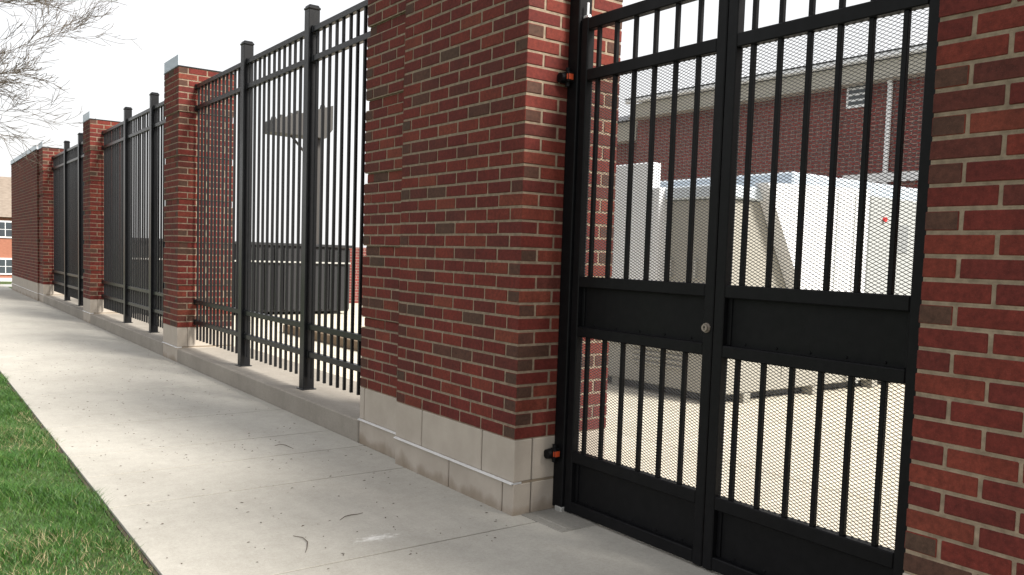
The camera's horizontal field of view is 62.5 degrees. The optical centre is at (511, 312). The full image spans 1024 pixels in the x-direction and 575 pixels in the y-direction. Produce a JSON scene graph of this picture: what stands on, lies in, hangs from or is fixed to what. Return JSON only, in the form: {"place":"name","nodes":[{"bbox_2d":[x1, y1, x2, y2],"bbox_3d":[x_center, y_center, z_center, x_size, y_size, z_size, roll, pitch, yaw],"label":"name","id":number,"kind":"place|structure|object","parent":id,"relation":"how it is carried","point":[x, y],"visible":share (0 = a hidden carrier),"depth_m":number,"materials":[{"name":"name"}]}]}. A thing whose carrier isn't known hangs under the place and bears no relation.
{"place":"outdoors","nodes":[
{"label":"outdoors","id":0,"kind":"place"},
{"bbox_2d":[0,281,159,574],"bbox_3d":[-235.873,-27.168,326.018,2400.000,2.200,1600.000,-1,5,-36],"label":"ground","id":1,"kind":"structure","parent":0,"point":[107,564],"depth_m":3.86,"materials":[{"name":"green plant"}]},
{"bbox_2d":[0,177,11,280],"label":"brick house","id":2,"kind":"structure","parent":1,"relation":"on","point":[5,234],"depth_m":71.65,"materials":[{"name":"brown brick"}]},
{"bbox_2d":[0,220,11,237],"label":"window","id":3,"kind":"structure","parent":2,"relation":"in","point":[5,226],"depth_m":71.40,"materials":[{"name":"white"}]},
{"bbox_2d":[0,258,11,274],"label":"window","id":4,"kind":"structure","parent":2,"relation":"in","point":[5,263],"depth_m":71.60,"materials":[{"name":"white glass"}]},
{"bbox_2d":[0,0,134,169],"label":"bare tree","id":5,"kind":"object","parent":1,"relation":"on","point":[3,53],"visible":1,"depth_m":13.02,"materials":[{"name":"grey plant"}]},
{"bbox_2d":[0,373,158,574],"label":"soil edge","id":6,"kind":"object","parent":1,"relation":"on","point":[145,560],"depth_m":4.02,"materials":[{"name":"brown soil"}]},
{"bbox_2d":[0,285,721,574],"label":"pavement","id":7,"kind":"structure","parent":0,"point":[153,414],"depth_m":4.58,"materials":[{"name":"concrete"}]},
{"bbox_2d":[11,145,39,300],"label":"brick wall","id":8,"kind":"structure","parent":7,"relation":"on","point":[25,195],"depth_m":19.58,"materials":[{"name":"brick"}]},
{"bbox_2d":[38,141,63,301],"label":"banded brick pier","id":9,"kind":"structure","parent":7,"relation":"on","point":[46,251],"depth_m":17.65,"materials":[{"name":"brick"}]},
{"bbox_2d":[83,111,119,322],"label":"banded brick pier","id":10,"kind":"structure","parent":7,"relation":"on","point":[93,216],"depth_m":13.46,"materials":[{"name":"brick"}]},
{"bbox_2d":[162,54,233,361],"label":"banded brick pier","id":11,"kind":"structure","parent":7,"relation":"on","point":[180,198],"depth_m":9.37,"materials":[{"name":"brick"}]},
{"bbox_2d":[43,296,360,442],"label":"fence kerb","id":12,"kind":"structure","parent":7,"relation":"on","point":[333,408],"depth_m":7.64,"materials":[{"name":"concrete"}]},
{"bbox_2d":[52,133,83,305],"bbox_3d":[-8.244,-1.731,15.828,0.123,3.072,4.610,-1,5,-36],"label":"metal fence","id":13,"kind":"object","parent":12,"relation":"on","point":[68,211],"visible":0.75,"depth_m":16.13,"materials":[{"name":"black metal"}]},
{"bbox_2d":[102,92,165,332],"bbox_3d":[-5.191,-1.352,11.663,0.123,3.072,4.515,-1,5,-36],"label":"metal fence","id":14,"kind":"object","parent":12,"relation":"on","point":[125,233],"visible":0.81,"depth_m":11.74,"materials":[{"name":"black metal"}]},
{"bbox_2d":[193,0,370,394],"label":"metal fence","id":15,"kind":"object","parent":12,"relation":"on","point":[243,309],"visible":0.92,"depth_m":7.24,"materials":[{"name":"black metal"}]},
{"bbox_2d":[6,345,495,568],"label":"leaf litter","id":16,"kind":"object","parent":7,"relation":"on","point":[216,454],"visible":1,"depth_m":5.32,"materials":[{"name":"brown plant"}]},
{"bbox_2d":[357,0,405,458],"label":"banded brick pier","id":17,"kind":"structure","parent":7,"relation":"on","point":[386,39],"depth_m":5.39,"materials":[{"name":"brick"}]},
{"bbox_2d":[393,0,622,515],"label":"brick pier","id":18,"kind":"structure","parent":7,"relation":"on","point":[484,128],"depth_m":4.37,"materials":[{"name":"brick"}]},
{"bbox_2d":[522,508,598,532],"bbox_3d":[0.255,1.026,4.180,0.286,0.026,0.316,-1,5,-36],"label":"threshold","id":19,"kind":"object","parent":7,"relation":"on","point":[559,521],"visible":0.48,"depth_m":4.14,"materials":[{"name":"concrete"}]},
{"bbox_2d":[544,0,591,511],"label":"gate post","id":20,"kind":"object","parent":19,"relation":"on","point":[569,78],"visible":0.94,"depth_m":4.21,"materials":[{"name":"metal"}]},
{"bbox_2d":[564,0,728,566],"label":"gate leaf","id":21,"kind":"object","parent":20,"relation":"attached to","point":[657,510],"visible":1,"depth_m":3.84,"materials":[{"name":"metal"}]},
{"bbox_2d":[583,2,591,17],"bbox_3d":[0.369,-1.470,4.110,0.022,0.078,0.035,-1,5,-36],"label":"hanging bolt","id":22,"kind":"object","parent":21,"relation":"on","point":[588,14],"visible":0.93,"depth_m":4.10,"materials":[{"name":"silver metal"}]},
{"bbox_2d":[903,0,1023,574],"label":"brick pier","id":23,"kind":"structure","parent":7,"relation":"on","point":[965,513],"depth_m":2.36,"materials":[{"name":"brick"}]},
{"bbox_3d":[1.393,-0.169,2.710,0.153,2.640,0.123,-1,5,-36],"label":"gate post","id":24,"kind":"object","parent":7,"relation":"on","visible":0},
{"bbox_2d":[702,0,939,574],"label":"gate leaf","id":25,"kind":"object","parent":24,"relation":"attached to","point":[856,332],"visible":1,"depth_m":3.12,"materials":[{"name":"metal"}]},
{"bbox_2d":[11,283,904,548],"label":"yard paving","id":26,"kind":"structure","parent":0,"point":[696,432],"depth_m":6.14,"materials":[{"name":"concrete"}]},
{"bbox_2d":[132,238,351,313],"bbox_3d":[-5.470,-0.710,16.673,4.230,1.400,1.700,-1,5,-36],"label":"steel container","id":27,"kind":"object","parent":26,"relation":"on","point":[329,278],"visible":0.19,"depth_m":16.53,"materials":[{"name":"black metal"}]},
{"bbox_2d":[265,105,332,243],"bbox_3d":[-5.091,-2.598,20.024,1.470,4.738,0.600,-1,5,-36],"label":"floodlight mast","id":28,"kind":"object","parent":26,"relation":"on","point":[318,166],"visible":0.27,"depth_m":19.96,"materials":[{"name":"grey metal"}]},
{"bbox_2d":[283,324,361,350],"bbox_3d":[-2.403,0.370,11.573,0.150,0.130,3.600,-1,5,-36],"label":"timber edging","id":29,"kind":"object","parent":26,"relation":"on","point":[341,342],"visible":0.22,"depth_m":11.59,"materials":[{"name":"brown"}]},
{"bbox_2d":[349,247,365,302],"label":"brick wall","id":30,"kind":"structure","parent":26,"relation":"on","point":[357,273],"depth_m":20.83,"materials":[{"name":"red brick"}]},
{"bbox_2d":[607,162,916,402],"bbox_3d":[2.357,-0.452,10.263,4.390,2.250,4.200,-1,5,-36],"label":"generator","id":31,"kind":"object","parent":26,"relation":"on","point":[811,245],"visible":0.18,"depth_m":8.09,"materials":[{"name":"grey metal"}]},
{"bbox_2d":[0,0,928,247],"label":"sky","id":32,"kind":"structure","parent":0,"point":[107,79],"materials":[{"name":"white"}]},
{"bbox_2d":[616,116,637,164],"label":"brick wing","id":33,"kind":"structure","parent":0,"point":[623,143],"depth_m":18.37,"materials":[{"name":"brown brick"}]},
{"bbox_2d":[623,43,926,188],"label":"brick building","id":34,"kind":"structure","parent":0,"point":[828,117],"depth_m":14.02,"materials":[{"name":"red brick"}]},
{"bbox_2d":[846,85,864,108],"bbox_3d":[5.526,-3.482,13.441,0.039,0.410,0.420,-1,5,-36],"label":"vent","id":35,"kind":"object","parent":34,"relation":"in","point":[857,87],"depth_m":13.47,"materials":[{"name":"white metal"}]}
]}

